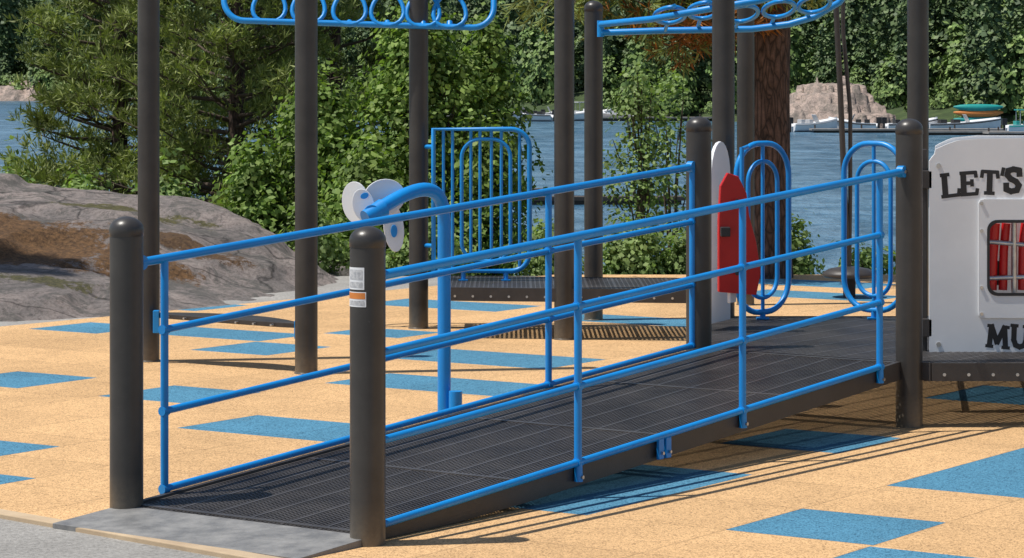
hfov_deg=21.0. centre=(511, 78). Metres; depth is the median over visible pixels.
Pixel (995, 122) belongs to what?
motorboat
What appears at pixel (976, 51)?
distant forest
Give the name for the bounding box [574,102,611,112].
motorboat
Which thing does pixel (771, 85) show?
red pine tree
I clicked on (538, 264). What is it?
shrub
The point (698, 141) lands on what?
ramp end post
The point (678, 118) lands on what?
birch sapling
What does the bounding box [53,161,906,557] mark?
access ramp
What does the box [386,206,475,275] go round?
shrub
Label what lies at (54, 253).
rock outcrop
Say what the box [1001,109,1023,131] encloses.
motorboat
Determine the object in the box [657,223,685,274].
shrub
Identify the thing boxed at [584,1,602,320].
play structure post
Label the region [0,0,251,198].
pine tree
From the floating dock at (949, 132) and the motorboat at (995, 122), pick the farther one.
the motorboat at (995, 122)
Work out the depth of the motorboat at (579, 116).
298.24 m
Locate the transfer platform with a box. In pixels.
[451,276,685,302]
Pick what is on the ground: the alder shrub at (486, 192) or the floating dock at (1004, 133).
the alder shrub at (486, 192)
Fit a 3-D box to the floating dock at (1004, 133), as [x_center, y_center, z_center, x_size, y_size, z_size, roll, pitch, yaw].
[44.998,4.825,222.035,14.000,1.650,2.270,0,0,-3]
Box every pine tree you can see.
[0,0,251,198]
[54,0,387,237]
[185,0,474,274]
[500,0,825,278]
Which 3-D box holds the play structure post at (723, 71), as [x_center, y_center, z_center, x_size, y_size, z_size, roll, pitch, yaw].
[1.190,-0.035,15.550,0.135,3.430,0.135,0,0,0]
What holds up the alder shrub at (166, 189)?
on the ground
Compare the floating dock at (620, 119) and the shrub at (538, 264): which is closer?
the shrub at (538, 264)
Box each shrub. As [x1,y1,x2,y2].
[1,135,41,183]
[54,157,120,190]
[126,137,210,202]
[202,124,294,233]
[258,52,397,241]
[273,194,350,275]
[318,129,430,267]
[334,0,516,274]
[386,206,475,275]
[439,2,552,275]
[446,108,541,275]
[499,217,603,275]
[603,212,683,274]
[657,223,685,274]
[791,208,824,274]
[819,241,895,274]
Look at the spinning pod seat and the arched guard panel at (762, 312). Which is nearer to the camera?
the arched guard panel at (762, 312)
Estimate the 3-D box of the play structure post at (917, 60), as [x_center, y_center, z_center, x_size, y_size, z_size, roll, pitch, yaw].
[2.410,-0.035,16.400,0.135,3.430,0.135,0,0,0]
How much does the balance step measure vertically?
0.130 m
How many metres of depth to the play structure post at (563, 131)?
17.39 m
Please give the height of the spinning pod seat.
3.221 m
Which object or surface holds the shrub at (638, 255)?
on the ground
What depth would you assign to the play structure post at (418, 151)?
18.16 m
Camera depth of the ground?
10.04 m
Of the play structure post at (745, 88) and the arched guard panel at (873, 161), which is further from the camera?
the play structure post at (745, 88)
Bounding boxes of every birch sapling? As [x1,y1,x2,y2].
[603,62,685,265]
[625,58,710,274]
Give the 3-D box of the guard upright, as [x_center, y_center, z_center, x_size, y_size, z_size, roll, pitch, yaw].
[1.281,0.854,15.235,0.026,0.972,0.101,0,0,24]
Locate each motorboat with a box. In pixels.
[513,107,553,121]
[523,107,551,113]
[541,109,583,120]
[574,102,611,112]
[583,108,636,116]
[790,114,837,131]
[829,114,880,127]
[881,117,937,127]
[929,114,1000,127]
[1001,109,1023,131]
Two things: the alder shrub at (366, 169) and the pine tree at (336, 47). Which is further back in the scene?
the pine tree at (336, 47)
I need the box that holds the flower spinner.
[342,179,476,417]
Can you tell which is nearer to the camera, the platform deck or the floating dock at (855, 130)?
the platform deck
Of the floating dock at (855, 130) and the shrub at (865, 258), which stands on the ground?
the shrub at (865, 258)
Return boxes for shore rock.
[0,80,43,100]
[790,76,895,127]
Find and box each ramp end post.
[109,216,143,508]
[349,226,385,546]
[686,116,711,349]
[895,119,922,427]
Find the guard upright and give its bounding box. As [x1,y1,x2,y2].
[740,145,748,186]
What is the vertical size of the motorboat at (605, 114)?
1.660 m
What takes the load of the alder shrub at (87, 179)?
on the ground
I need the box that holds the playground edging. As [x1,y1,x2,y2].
[0,509,279,557]
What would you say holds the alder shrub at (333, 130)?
on the ground
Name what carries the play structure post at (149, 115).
on the rubber tile surface
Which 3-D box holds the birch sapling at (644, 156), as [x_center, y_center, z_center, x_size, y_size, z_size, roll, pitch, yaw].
[1.170,0.970,25.171,1.090,2.246,0.933,0,0,0]
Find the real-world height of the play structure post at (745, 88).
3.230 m
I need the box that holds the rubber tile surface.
[0,275,1023,557]
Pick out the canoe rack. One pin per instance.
(976, 111)
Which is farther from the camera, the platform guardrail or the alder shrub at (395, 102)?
the alder shrub at (395, 102)
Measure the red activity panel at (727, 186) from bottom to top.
0.970 m
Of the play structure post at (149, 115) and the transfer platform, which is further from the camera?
the transfer platform
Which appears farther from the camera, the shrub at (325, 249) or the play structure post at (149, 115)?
the shrub at (325, 249)
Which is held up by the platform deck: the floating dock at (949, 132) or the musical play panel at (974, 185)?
the musical play panel at (974, 185)
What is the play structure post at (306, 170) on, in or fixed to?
on the rubber tile surface
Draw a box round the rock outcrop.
[0,173,349,321]
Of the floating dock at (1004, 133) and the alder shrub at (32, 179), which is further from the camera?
the floating dock at (1004, 133)
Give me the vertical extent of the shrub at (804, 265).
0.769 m
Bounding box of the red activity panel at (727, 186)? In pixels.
[712,141,760,323]
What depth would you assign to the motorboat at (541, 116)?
296.29 m
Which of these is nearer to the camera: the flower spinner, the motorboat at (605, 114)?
the flower spinner
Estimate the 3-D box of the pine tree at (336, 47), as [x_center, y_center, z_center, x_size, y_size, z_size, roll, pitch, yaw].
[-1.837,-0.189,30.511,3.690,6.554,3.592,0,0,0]
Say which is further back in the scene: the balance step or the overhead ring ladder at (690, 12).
the overhead ring ladder at (690, 12)
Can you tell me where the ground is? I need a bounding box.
[0,0,1022,557]
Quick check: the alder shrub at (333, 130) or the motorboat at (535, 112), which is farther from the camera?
the motorboat at (535, 112)
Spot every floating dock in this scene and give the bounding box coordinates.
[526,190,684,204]
[603,114,711,120]
[809,125,1002,132]
[929,127,1008,134]
[983,128,1023,134]
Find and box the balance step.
[153,310,294,338]
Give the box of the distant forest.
[0,0,1023,123]
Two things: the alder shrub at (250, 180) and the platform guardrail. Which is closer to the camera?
the platform guardrail
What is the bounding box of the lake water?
[0,101,974,275]
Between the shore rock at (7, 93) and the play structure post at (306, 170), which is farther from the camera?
the shore rock at (7, 93)
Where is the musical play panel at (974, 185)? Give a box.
[923,135,1023,351]
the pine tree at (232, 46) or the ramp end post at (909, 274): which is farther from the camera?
the pine tree at (232, 46)
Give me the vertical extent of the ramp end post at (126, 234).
1.156 m
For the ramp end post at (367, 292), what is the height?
1.156 m
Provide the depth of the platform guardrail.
18.11 m
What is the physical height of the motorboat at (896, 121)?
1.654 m
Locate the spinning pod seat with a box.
[822,0,871,297]
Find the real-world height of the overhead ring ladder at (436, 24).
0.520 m
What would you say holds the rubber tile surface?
on the ground
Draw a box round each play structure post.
[138,0,159,361]
[294,0,317,374]
[408,0,428,328]
[554,0,573,339]
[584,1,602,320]
[712,0,734,317]
[736,0,754,305]
[907,0,928,315]
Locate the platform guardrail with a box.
[424,127,531,280]
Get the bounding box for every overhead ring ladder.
[221,0,496,30]
[597,0,844,36]
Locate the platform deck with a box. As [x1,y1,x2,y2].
[712,316,1023,380]
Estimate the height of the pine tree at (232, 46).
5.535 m
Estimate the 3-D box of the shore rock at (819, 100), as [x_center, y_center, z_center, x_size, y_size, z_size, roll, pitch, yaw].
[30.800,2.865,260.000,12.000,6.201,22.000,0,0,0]
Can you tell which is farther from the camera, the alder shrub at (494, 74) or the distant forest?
the distant forest
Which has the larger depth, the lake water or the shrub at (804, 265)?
the lake water
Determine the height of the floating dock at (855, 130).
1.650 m
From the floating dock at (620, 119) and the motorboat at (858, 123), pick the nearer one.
the motorboat at (858, 123)
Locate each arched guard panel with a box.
[734,141,790,318]
[841,141,895,318]
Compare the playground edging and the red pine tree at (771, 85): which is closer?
the playground edging
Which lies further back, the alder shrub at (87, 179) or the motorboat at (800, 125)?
the motorboat at (800, 125)
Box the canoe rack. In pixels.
[953,104,1002,121]

